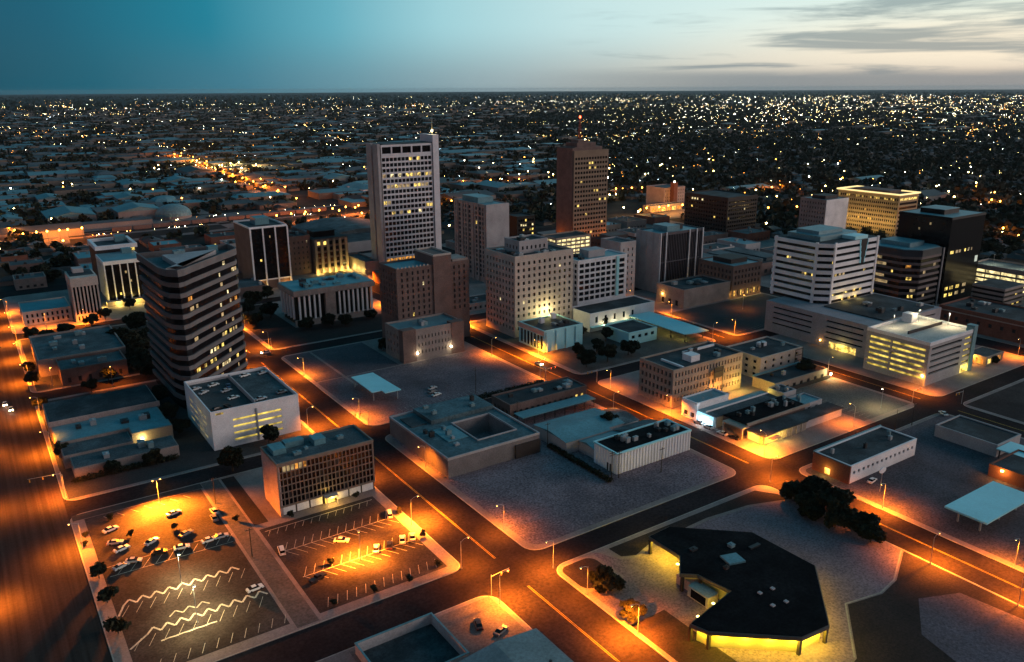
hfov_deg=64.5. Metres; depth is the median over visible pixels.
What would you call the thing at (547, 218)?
tree
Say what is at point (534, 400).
building
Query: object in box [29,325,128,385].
warehouse
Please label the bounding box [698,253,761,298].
arcade building
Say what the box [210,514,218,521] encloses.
parked car
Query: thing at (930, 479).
gravel lot
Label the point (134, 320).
tree
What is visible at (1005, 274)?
window
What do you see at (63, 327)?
tree
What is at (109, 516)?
tree
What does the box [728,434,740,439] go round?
parked car
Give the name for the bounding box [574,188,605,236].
windows
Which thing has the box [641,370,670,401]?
windows
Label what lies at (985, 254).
house
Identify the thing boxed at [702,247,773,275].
mall building
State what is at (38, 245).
tree
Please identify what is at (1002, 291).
parking garage
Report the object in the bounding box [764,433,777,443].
lit window
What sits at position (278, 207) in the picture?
house
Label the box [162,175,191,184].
warehouse
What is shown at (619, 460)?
utility pole
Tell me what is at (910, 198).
window
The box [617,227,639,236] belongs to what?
building
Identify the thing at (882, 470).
pole sign
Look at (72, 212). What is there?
warehouse
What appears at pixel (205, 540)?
parked car
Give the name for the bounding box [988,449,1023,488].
brick kiosk
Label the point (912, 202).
window
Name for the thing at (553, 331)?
restaurant building
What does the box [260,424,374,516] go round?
office building
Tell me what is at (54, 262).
tree
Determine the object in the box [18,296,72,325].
courthouse wing
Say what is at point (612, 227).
building
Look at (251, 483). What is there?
pavement
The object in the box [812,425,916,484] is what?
long low building
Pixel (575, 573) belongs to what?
lawn
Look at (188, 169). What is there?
warehouse
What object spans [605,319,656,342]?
shop building
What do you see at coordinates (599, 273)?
office building
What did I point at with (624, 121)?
town lights
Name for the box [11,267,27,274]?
tree
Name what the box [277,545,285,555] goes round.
parked car
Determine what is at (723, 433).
parked car
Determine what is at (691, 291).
podium building
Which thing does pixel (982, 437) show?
roadside building
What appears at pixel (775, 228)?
house
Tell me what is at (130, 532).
tree
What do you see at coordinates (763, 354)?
apartment building
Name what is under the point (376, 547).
parked car
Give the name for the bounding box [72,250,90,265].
building
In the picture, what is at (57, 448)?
tree
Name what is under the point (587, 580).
street lamp
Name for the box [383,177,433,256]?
windows
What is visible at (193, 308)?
office tower
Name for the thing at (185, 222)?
freight wagon
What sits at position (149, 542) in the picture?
parked car
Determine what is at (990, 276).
window
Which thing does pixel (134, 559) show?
parked car
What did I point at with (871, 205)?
windows
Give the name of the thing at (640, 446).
warehouse
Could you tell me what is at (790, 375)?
garage
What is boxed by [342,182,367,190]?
warehouse
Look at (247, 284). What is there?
building
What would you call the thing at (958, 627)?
parking lot
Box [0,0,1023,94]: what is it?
sky
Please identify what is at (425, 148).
window
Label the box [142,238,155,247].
house
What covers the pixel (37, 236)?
tree
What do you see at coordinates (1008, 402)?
parking lot
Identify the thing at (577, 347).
tree
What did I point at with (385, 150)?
window
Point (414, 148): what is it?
window
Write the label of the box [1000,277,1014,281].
window
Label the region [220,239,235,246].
building
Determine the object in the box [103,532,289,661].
parking lot
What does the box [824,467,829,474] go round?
lit door
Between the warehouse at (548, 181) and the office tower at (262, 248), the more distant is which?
the warehouse at (548, 181)
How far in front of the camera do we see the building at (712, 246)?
680.32 m
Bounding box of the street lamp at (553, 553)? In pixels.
[545,541,553,567]
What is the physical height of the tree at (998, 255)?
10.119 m
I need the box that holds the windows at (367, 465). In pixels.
[282,463,372,505]
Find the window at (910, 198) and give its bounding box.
[900,197,916,200]
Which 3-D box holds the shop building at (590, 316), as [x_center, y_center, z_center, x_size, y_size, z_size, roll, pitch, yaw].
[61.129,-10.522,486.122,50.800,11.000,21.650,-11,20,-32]
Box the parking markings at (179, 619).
[111,496,427,661]
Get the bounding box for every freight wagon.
[112,226,131,231]
[133,224,151,229]
[153,222,171,227]
[172,220,190,225]
[191,218,208,223]
[209,217,226,221]
[227,215,244,219]
[245,213,261,218]
[262,212,278,216]
[279,210,294,214]
[295,209,310,213]
[311,207,326,211]
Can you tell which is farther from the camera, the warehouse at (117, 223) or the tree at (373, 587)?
the warehouse at (117, 223)
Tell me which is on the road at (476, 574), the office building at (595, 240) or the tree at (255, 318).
the office building at (595, 240)
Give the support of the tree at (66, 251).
on the ground at (632, 207)
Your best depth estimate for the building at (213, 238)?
735.59 m
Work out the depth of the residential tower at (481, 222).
588.04 m
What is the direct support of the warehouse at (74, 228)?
on the ground at (632, 207)
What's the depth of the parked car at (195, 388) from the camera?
340.15 m
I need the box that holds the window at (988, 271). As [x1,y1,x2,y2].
[986,270,999,274]
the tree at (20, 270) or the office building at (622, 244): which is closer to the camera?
the office building at (622, 244)
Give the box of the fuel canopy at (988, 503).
[944,481,1023,530]
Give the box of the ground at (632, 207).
[0,89,1023,291]
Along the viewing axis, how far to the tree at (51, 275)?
597.08 m
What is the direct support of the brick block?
on the road at (476, 574)
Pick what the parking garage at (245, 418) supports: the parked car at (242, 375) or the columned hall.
the parked car at (242, 375)
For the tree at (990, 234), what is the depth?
724.26 m
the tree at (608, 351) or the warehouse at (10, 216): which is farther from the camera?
the warehouse at (10, 216)
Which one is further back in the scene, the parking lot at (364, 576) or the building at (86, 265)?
the building at (86, 265)
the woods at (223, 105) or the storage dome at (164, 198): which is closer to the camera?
the storage dome at (164, 198)
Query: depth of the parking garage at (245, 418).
329.21 m
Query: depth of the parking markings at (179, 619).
226.91 m
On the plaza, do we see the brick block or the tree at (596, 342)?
the tree at (596, 342)
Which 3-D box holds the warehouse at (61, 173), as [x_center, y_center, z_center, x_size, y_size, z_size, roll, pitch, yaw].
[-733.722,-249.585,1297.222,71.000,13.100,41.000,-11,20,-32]
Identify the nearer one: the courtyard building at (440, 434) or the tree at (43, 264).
the courtyard building at (440, 434)
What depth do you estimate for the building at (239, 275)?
589.99 m
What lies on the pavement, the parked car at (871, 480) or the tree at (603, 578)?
the tree at (603, 578)
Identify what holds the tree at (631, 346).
on the plaza
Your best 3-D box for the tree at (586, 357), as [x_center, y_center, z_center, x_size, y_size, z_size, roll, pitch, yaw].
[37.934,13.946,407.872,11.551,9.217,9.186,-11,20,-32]
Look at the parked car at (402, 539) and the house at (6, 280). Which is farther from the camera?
the house at (6, 280)
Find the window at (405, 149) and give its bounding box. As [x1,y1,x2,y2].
[402,146,409,152]
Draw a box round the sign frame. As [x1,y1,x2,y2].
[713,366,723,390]
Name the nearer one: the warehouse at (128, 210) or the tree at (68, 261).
the tree at (68, 261)
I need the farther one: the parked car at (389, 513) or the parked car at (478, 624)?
the parked car at (389, 513)
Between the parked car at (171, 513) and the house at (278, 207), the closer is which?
the parked car at (171, 513)
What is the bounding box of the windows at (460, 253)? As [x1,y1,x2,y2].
[460,253,483,275]
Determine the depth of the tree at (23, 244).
717.88 m
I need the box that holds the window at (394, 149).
[392,147,400,152]
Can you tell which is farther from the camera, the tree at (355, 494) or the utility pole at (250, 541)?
the tree at (355, 494)
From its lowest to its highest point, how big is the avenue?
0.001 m
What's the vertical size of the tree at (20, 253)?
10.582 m
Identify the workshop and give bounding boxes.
[534,407,656,458]
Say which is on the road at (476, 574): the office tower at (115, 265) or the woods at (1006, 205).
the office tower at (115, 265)
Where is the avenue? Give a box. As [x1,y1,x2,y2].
[0,295,112,661]
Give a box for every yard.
[20,321,151,390]
[40,381,311,498]
[44,208,680,244]
[350,596,526,661]
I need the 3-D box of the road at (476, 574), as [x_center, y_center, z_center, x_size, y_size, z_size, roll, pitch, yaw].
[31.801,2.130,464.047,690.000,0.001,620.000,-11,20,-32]
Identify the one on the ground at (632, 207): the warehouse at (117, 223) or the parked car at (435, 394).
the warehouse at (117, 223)
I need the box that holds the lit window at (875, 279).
[874,278,886,282]
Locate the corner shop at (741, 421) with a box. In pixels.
[722,395,809,439]
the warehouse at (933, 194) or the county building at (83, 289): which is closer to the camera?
the county building at (83, 289)
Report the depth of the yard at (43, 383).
403.58 m
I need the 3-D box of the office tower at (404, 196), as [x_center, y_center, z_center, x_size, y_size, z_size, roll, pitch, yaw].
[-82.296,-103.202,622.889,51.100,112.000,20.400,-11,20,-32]
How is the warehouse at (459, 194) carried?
on the ground at (632, 207)
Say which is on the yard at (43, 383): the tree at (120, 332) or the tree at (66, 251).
the tree at (120, 332)
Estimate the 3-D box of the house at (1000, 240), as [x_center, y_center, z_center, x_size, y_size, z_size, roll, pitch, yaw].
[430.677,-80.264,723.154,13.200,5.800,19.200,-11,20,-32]
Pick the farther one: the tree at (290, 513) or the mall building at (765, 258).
the mall building at (765, 258)
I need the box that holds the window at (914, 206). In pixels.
[899,205,915,209]
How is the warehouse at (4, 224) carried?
on the ground at (632, 207)
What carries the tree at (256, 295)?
on the lawn at (273, 323)
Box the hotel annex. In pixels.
[385,312,463,363]
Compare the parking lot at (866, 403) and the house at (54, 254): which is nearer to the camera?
the parking lot at (866, 403)
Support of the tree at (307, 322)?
on the lawn at (304, 335)
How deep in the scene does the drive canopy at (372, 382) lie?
374.13 m
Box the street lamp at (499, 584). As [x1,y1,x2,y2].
[499,569,508,603]
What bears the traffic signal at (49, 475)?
on the pavement
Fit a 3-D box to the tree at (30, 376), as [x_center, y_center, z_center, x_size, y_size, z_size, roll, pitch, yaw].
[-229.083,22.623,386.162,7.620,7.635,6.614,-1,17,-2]
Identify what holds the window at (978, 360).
in the lit pavilion
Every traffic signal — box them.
[29,472,63,488]
[491,568,508,594]
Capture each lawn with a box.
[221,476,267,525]
[241,305,295,334]
[256,314,381,348]
[562,558,602,587]
[609,491,786,555]
[631,610,736,661]
[848,551,1023,661]
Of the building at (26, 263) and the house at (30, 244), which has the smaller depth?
the building at (26, 263)
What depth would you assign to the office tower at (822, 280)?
456.54 m
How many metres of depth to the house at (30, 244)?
727.02 m
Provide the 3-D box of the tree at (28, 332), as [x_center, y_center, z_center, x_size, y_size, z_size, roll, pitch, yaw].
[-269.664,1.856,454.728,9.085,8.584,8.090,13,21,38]
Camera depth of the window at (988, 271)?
558.44 m
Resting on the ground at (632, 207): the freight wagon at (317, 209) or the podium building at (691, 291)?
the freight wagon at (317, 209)
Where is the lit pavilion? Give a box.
[972,346,1003,365]
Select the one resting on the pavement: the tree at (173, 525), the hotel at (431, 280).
the hotel at (431, 280)
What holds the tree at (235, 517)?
on the lane at (296, 606)
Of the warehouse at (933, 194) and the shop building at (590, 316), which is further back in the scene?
the warehouse at (933, 194)
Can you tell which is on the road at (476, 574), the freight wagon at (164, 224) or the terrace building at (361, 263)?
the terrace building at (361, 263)
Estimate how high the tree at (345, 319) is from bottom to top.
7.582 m
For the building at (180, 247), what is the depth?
687.24 m
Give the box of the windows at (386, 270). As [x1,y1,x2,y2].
[382,270,464,316]
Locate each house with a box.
[0,275,13,286]
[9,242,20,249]
[16,247,32,253]
[27,241,41,247]
[38,248,53,255]
[51,266,72,270]
[52,251,62,257]
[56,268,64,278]
[139,235,163,243]
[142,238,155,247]
[273,205,285,210]
[441,221,454,228]
[535,219,551,225]
[758,225,780,232]
[771,231,783,236]
[979,251,995,257]
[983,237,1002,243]
[1005,254,1023,263]
[1012,249,1023,255]
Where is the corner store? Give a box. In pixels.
[746,402,843,444]
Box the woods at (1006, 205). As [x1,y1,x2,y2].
[0,105,1023,249]
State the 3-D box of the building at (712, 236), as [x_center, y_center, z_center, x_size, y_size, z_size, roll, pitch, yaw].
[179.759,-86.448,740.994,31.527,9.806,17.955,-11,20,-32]
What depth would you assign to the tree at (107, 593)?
221.69 m
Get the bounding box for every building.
[0,249,27,261]
[8,258,43,272]
[12,272,47,290]
[64,266,103,321]
[68,245,88,259]
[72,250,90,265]
[79,262,92,269]
[148,239,180,251]
[159,244,201,250]
[204,231,234,244]
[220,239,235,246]
[237,271,242,278]
[238,278,265,298]
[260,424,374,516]
[305,227,348,273]
[349,252,378,273]
[354,612,469,661]
[372,270,379,283]
[389,394,539,478]
[445,239,454,248]
[469,293,485,310]
[509,212,534,236]
[518,312,582,351]
[572,246,626,306]
[572,295,654,331]
[591,232,635,246]
[601,236,635,295]
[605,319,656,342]
[606,221,620,232]
[608,216,646,228]
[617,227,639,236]
[634,212,669,224]
[638,341,742,407]
[646,181,684,204]
[648,527,829,655]
[656,274,730,308]
[684,189,757,232]
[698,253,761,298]
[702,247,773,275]
[703,230,727,243]
[703,242,734,251]
[717,237,760,250]
[726,336,802,376]
[728,226,769,240]
[760,246,773,253]
[798,193,848,228]
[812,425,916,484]
[837,185,920,236]
[934,415,1023,458]
[939,296,1023,343]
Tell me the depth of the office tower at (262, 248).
572.16 m
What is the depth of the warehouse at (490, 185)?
1095.11 m
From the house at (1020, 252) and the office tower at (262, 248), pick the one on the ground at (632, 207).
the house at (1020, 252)
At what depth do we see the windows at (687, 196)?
790.04 m
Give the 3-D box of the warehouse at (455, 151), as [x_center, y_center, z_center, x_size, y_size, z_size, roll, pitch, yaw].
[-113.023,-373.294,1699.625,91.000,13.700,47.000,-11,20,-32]
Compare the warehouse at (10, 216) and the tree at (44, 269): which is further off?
the warehouse at (10, 216)
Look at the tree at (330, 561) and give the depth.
239.47 m
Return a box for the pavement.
[3,221,1023,661]
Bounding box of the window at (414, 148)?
[412,146,419,151]
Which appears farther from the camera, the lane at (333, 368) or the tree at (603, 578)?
the lane at (333, 368)
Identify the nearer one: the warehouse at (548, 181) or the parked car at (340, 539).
the parked car at (340, 539)
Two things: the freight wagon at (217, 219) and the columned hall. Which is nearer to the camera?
the columned hall
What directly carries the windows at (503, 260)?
in the hotel at (529, 276)
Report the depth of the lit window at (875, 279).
519.13 m
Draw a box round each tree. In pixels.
[1,263,9,271]
[9,267,24,275]
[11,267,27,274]
[12,250,28,256]
[18,241,26,247]
[21,361,35,370]
[22,327,38,338]
[23,371,38,385]
[29,232,43,241]
[29,248,41,258]
[29,264,42,272]
[31,396,47,410]
[33,242,49,248]
[37,329,54,334]
[38,261,51,269]
[39,266,50,276]
[46,269,61,280]
[48,254,66,266]
[50,241,58,248]
[53,441,68,458]
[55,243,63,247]
[57,255,68,266]
[57,323,74,331]
[59,246,70,251]
[60,247,72,255]
[62,258,72,265]
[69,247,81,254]
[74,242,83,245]
[81,378,97,391]
[81,540,88,546]
[82,313,98,325]
[82,531,88,537]
[89,561,107,578]
[96,308,111,319]
[96,586,118,602]
[100,367,116,381]
[102,616,131,632]
[103,460,120,470]
[105,327,130,341]
[106,513,112,519]
[121,311,146,328]
[121,330,150,348]
[122,298,135,307]
[124,347,149,366]
[125,335,149,352]
[126,529,133,535]
[129,358,153,377]
[137,327,148,337]
[141,448,162,464]
[171,523,177,528]
[216,445,244,470]
[232,514,238,521]
[241,298,256,313]
[243,291,262,301]
[244,312,263,325]
[259,301,278,317]
[259,424,279,443]
[262,285,273,298]
[286,510,293,516]
[296,218,305,223]
[297,316,313,328]
[321,313,335,325]
[326,558,334,563]
[329,599,337,604]
[337,314,352,325]
[352,491,359,497]
[363,309,377,318]
[370,584,377,591]
[378,338,385,349]
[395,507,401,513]
[406,574,412,581]
[420,529,425,535]
[434,559,441,565]
[543,215,554,222]
[572,342,584,353]
[576,349,596,366]
[588,565,626,592]
[591,338,604,351]
[597,344,617,361]
[600,411,618,420]
[601,327,613,341]
[619,597,647,622]
[620,340,640,354]
[760,223,768,229]
[779,480,795,500]
[782,229,790,234]
[790,475,832,494]
[794,491,825,520]
[795,358,815,369]
[811,486,855,510]
[823,505,851,528]
[843,508,880,534]
[858,526,886,542]
[861,226,872,234]
[877,229,885,239]
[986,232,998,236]
[990,243,1004,251]
[991,253,1003,259]
[992,355,999,363]
[1000,235,1015,244]
[1000,248,1013,253]
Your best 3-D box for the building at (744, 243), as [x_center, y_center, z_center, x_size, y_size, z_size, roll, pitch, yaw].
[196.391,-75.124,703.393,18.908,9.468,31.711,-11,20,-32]
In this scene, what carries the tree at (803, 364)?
on the pavement
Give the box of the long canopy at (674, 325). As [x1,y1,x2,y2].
[629,311,708,341]
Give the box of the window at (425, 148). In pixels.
[422,145,429,151]
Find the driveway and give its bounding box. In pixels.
[590,500,899,661]
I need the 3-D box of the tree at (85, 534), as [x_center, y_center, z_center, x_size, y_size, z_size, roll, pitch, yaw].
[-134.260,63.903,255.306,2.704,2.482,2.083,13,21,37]
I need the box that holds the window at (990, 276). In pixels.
[985,274,998,278]
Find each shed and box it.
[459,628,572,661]
[768,384,795,396]
[787,392,821,408]
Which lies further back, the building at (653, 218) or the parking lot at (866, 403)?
the building at (653, 218)
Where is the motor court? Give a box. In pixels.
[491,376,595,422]
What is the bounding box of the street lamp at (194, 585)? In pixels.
[192,584,198,622]
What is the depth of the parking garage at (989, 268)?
560.22 m
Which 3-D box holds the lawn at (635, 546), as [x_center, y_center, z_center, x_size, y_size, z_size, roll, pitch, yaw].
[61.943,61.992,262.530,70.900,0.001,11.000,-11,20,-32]
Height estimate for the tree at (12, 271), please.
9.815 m
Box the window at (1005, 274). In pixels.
[1001,272,1015,276]
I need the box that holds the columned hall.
[277,272,374,326]
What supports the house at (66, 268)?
on the ground at (632, 207)
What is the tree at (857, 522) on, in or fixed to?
on the driveway
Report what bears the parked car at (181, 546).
on the parking lot at (137, 583)
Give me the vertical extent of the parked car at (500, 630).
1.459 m
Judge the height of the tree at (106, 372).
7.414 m
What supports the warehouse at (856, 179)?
on the ground at (632, 207)
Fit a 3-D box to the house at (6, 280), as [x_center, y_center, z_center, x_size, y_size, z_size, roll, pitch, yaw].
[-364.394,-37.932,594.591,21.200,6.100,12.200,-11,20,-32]
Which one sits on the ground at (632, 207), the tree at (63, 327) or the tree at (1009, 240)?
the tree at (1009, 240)
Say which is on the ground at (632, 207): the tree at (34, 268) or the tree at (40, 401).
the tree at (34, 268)
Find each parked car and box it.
[102,525,118,533]
[106,539,123,545]
[112,562,129,570]
[113,544,130,552]
[124,557,142,562]
[143,537,159,545]
[151,548,167,555]
[165,509,181,516]
[173,543,189,550]
[178,529,193,537]
[191,386,201,390]
[198,390,208,394]
[200,536,216,543]
[207,382,219,386]
[209,507,219,514]
[210,406,222,411]
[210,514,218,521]
[213,532,228,539]
[220,388,231,392]
[227,395,239,399]
[239,373,250,377]
[245,583,263,592]
[255,396,266,400]
[257,370,268,374]
[276,389,287,393]
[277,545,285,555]
[308,572,326,583]
[333,536,349,542]
[373,544,379,553]
[386,509,392,518]
[386,540,392,549]
[399,535,404,543]
[409,532,415,541]
[427,389,437,393]
[431,392,441,396]
[473,618,483,630]
[493,624,508,636]
[693,420,704,424]
[703,424,713,429]
[716,430,727,435]
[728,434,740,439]
[867,477,876,483]
[938,411,948,415]
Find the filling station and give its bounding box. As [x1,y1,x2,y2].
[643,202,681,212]
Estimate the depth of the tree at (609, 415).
332.76 m
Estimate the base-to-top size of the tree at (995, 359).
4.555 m
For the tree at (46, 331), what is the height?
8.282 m
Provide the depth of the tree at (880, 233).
735.02 m
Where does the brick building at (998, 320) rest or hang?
on the road at (476, 574)
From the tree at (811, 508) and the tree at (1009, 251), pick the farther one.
the tree at (1009, 251)
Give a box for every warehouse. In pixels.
[0,189,27,195]
[0,213,22,221]
[0,220,25,227]
[0,222,83,240]
[27,170,78,177]
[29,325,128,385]
[35,193,62,201]
[41,205,96,223]
[42,385,179,477]
[81,216,152,229]
[110,202,158,218]
[113,193,143,199]
[116,179,145,187]
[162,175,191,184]
[176,166,215,173]
[240,173,273,181]
[297,158,344,164]
[318,172,356,181]
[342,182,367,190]
[439,149,477,153]
[440,190,495,200]
[478,180,520,191]
[529,179,556,187]
[593,418,691,474]
[720,183,768,191]
[847,175,887,182]
[918,189,949,200]
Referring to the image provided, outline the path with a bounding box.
[71,484,202,521]
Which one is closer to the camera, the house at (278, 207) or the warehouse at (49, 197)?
the house at (278, 207)
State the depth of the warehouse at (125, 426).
322.77 m
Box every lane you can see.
[201,479,318,627]
[309,352,357,384]
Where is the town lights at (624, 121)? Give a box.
[11,94,1013,171]
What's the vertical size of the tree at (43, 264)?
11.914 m
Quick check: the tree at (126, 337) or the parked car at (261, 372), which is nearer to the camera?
the parked car at (261, 372)
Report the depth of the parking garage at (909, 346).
392.44 m
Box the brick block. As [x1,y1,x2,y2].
[288,231,311,275]
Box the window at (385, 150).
[382,147,389,153]
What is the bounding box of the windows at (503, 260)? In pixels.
[488,260,569,329]
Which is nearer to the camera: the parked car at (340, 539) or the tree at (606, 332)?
the parked car at (340, 539)
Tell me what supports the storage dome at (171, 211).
on the yard at (68, 240)
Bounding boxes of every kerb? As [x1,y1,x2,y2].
[2,233,1023,661]
[845,550,901,657]
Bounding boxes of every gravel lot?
[392,402,726,543]
[806,415,1023,567]
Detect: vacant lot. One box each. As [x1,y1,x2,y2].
[284,342,398,381]
[318,350,542,424]
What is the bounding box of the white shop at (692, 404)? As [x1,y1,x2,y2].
[681,388,728,419]
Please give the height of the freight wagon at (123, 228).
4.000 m
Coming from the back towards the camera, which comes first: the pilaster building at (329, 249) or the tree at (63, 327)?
the pilaster building at (329, 249)
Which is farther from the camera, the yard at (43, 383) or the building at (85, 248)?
the building at (85, 248)
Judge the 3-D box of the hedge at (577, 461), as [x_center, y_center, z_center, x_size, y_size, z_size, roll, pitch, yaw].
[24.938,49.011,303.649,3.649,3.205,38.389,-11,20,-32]
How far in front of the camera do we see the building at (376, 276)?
590.11 m
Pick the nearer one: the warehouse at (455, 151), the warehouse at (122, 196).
the warehouse at (122, 196)
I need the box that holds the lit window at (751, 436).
[748,432,758,442]
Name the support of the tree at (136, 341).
on the yard at (43, 383)
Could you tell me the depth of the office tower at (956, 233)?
525.89 m
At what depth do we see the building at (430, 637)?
204.26 m
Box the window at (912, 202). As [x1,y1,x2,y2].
[899,201,916,205]
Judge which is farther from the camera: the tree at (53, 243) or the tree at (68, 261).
the tree at (53, 243)
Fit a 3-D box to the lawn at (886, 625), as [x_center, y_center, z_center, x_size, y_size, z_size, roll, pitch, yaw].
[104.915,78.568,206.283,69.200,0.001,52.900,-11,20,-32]
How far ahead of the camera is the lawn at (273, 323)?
486.74 m
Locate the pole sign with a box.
[879,467,885,491]
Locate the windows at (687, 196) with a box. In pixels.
[685,196,753,231]
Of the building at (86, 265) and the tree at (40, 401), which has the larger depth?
the building at (86, 265)
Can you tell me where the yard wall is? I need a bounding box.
[792,373,831,388]
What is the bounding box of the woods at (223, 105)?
[0,91,1023,113]
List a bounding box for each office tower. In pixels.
[87,234,144,306]
[136,244,247,408]
[233,215,291,287]
[366,121,441,261]
[556,116,608,236]
[634,222,703,292]
[764,224,941,357]
[873,236,944,304]
[897,205,985,303]
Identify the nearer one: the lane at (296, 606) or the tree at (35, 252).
the lane at (296, 606)
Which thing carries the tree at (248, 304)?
on the lawn at (273, 323)
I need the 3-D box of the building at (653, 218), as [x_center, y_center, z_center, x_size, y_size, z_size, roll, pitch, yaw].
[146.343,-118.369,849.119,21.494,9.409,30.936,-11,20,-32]
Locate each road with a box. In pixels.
[0,220,1023,661]
[44,169,1015,249]
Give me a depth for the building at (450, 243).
721.29 m
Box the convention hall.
[291,217,371,252]
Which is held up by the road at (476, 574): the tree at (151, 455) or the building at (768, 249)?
the building at (768, 249)
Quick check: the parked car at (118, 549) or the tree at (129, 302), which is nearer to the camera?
the parked car at (118, 549)
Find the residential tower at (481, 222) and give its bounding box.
[454,193,508,282]
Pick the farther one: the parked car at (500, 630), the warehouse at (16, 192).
the warehouse at (16, 192)
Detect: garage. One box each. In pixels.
[184,366,300,450]
[541,231,590,253]
[752,361,827,391]
[863,309,977,385]
[971,278,1023,305]
[975,254,1023,295]
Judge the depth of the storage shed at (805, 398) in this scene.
354.14 m
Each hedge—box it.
[71,453,178,482]
[477,379,543,398]
[547,443,613,482]
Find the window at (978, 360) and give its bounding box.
[976,357,982,363]
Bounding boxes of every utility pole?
[246,528,252,556]
[473,367,477,392]
[617,450,621,477]
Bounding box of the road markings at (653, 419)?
[245,291,1022,661]
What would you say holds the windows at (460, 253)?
in the residential tower at (481, 222)
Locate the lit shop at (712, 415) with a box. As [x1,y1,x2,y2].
[697,390,776,427]
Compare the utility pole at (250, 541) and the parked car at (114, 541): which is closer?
the utility pole at (250, 541)
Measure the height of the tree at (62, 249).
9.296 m
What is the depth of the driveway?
236.10 m
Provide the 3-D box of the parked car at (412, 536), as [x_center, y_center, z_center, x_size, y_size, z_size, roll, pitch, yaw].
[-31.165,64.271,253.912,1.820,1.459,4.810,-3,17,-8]
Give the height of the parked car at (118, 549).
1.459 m
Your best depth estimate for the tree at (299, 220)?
826.81 m
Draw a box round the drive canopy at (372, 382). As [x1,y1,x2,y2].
[351,372,400,400]
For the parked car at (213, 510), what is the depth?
269.03 m
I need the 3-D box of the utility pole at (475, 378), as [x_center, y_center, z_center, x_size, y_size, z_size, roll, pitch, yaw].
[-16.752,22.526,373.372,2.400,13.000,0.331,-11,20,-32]
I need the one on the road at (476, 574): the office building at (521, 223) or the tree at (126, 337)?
the office building at (521, 223)
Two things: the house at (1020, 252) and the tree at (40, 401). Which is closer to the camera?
the tree at (40, 401)
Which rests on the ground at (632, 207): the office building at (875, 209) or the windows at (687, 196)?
the office building at (875, 209)
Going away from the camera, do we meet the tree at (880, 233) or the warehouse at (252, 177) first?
the tree at (880, 233)
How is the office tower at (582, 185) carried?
on the road at (476, 574)
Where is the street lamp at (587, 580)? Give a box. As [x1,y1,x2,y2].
[579,566,587,594]
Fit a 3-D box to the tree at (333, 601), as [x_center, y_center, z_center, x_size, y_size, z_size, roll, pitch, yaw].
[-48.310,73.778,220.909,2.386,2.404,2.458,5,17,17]
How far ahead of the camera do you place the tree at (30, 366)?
401.44 m
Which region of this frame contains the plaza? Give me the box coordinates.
[470,320,712,372]
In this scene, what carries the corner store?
on the pavement
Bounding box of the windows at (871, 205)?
[846,205,896,235]
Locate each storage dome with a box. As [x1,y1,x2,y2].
[150,195,177,203]
[155,204,191,219]
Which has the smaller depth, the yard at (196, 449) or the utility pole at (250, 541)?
the utility pole at (250, 541)
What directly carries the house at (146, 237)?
on the ground at (632, 207)
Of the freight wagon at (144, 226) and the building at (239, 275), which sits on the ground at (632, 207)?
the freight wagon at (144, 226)
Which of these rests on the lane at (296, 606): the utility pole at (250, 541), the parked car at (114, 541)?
the utility pole at (250, 541)
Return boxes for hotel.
[378,246,469,337]
[485,234,573,337]
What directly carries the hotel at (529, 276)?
on the plaza
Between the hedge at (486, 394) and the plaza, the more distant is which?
the plaza
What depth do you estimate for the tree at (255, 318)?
479.44 m
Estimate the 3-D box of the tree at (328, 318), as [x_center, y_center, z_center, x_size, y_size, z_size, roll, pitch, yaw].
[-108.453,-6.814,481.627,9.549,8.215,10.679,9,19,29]
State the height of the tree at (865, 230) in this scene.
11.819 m
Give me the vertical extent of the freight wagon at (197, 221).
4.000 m
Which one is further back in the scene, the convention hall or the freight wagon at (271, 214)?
the freight wagon at (271, 214)
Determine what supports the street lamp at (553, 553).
on the road at (476, 574)
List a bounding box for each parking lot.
[84,489,228,566]
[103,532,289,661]
[259,496,446,612]
[667,294,777,334]
[796,378,909,420]
[919,593,1023,661]
[966,381,1023,421]
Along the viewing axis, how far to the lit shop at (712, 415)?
344.20 m
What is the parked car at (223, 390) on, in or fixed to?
on the parking garage at (245, 418)
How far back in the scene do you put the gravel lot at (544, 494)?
286.81 m
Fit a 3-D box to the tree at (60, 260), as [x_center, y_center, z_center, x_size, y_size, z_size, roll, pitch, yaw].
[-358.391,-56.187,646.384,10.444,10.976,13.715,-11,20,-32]
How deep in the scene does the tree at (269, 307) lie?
498.47 m

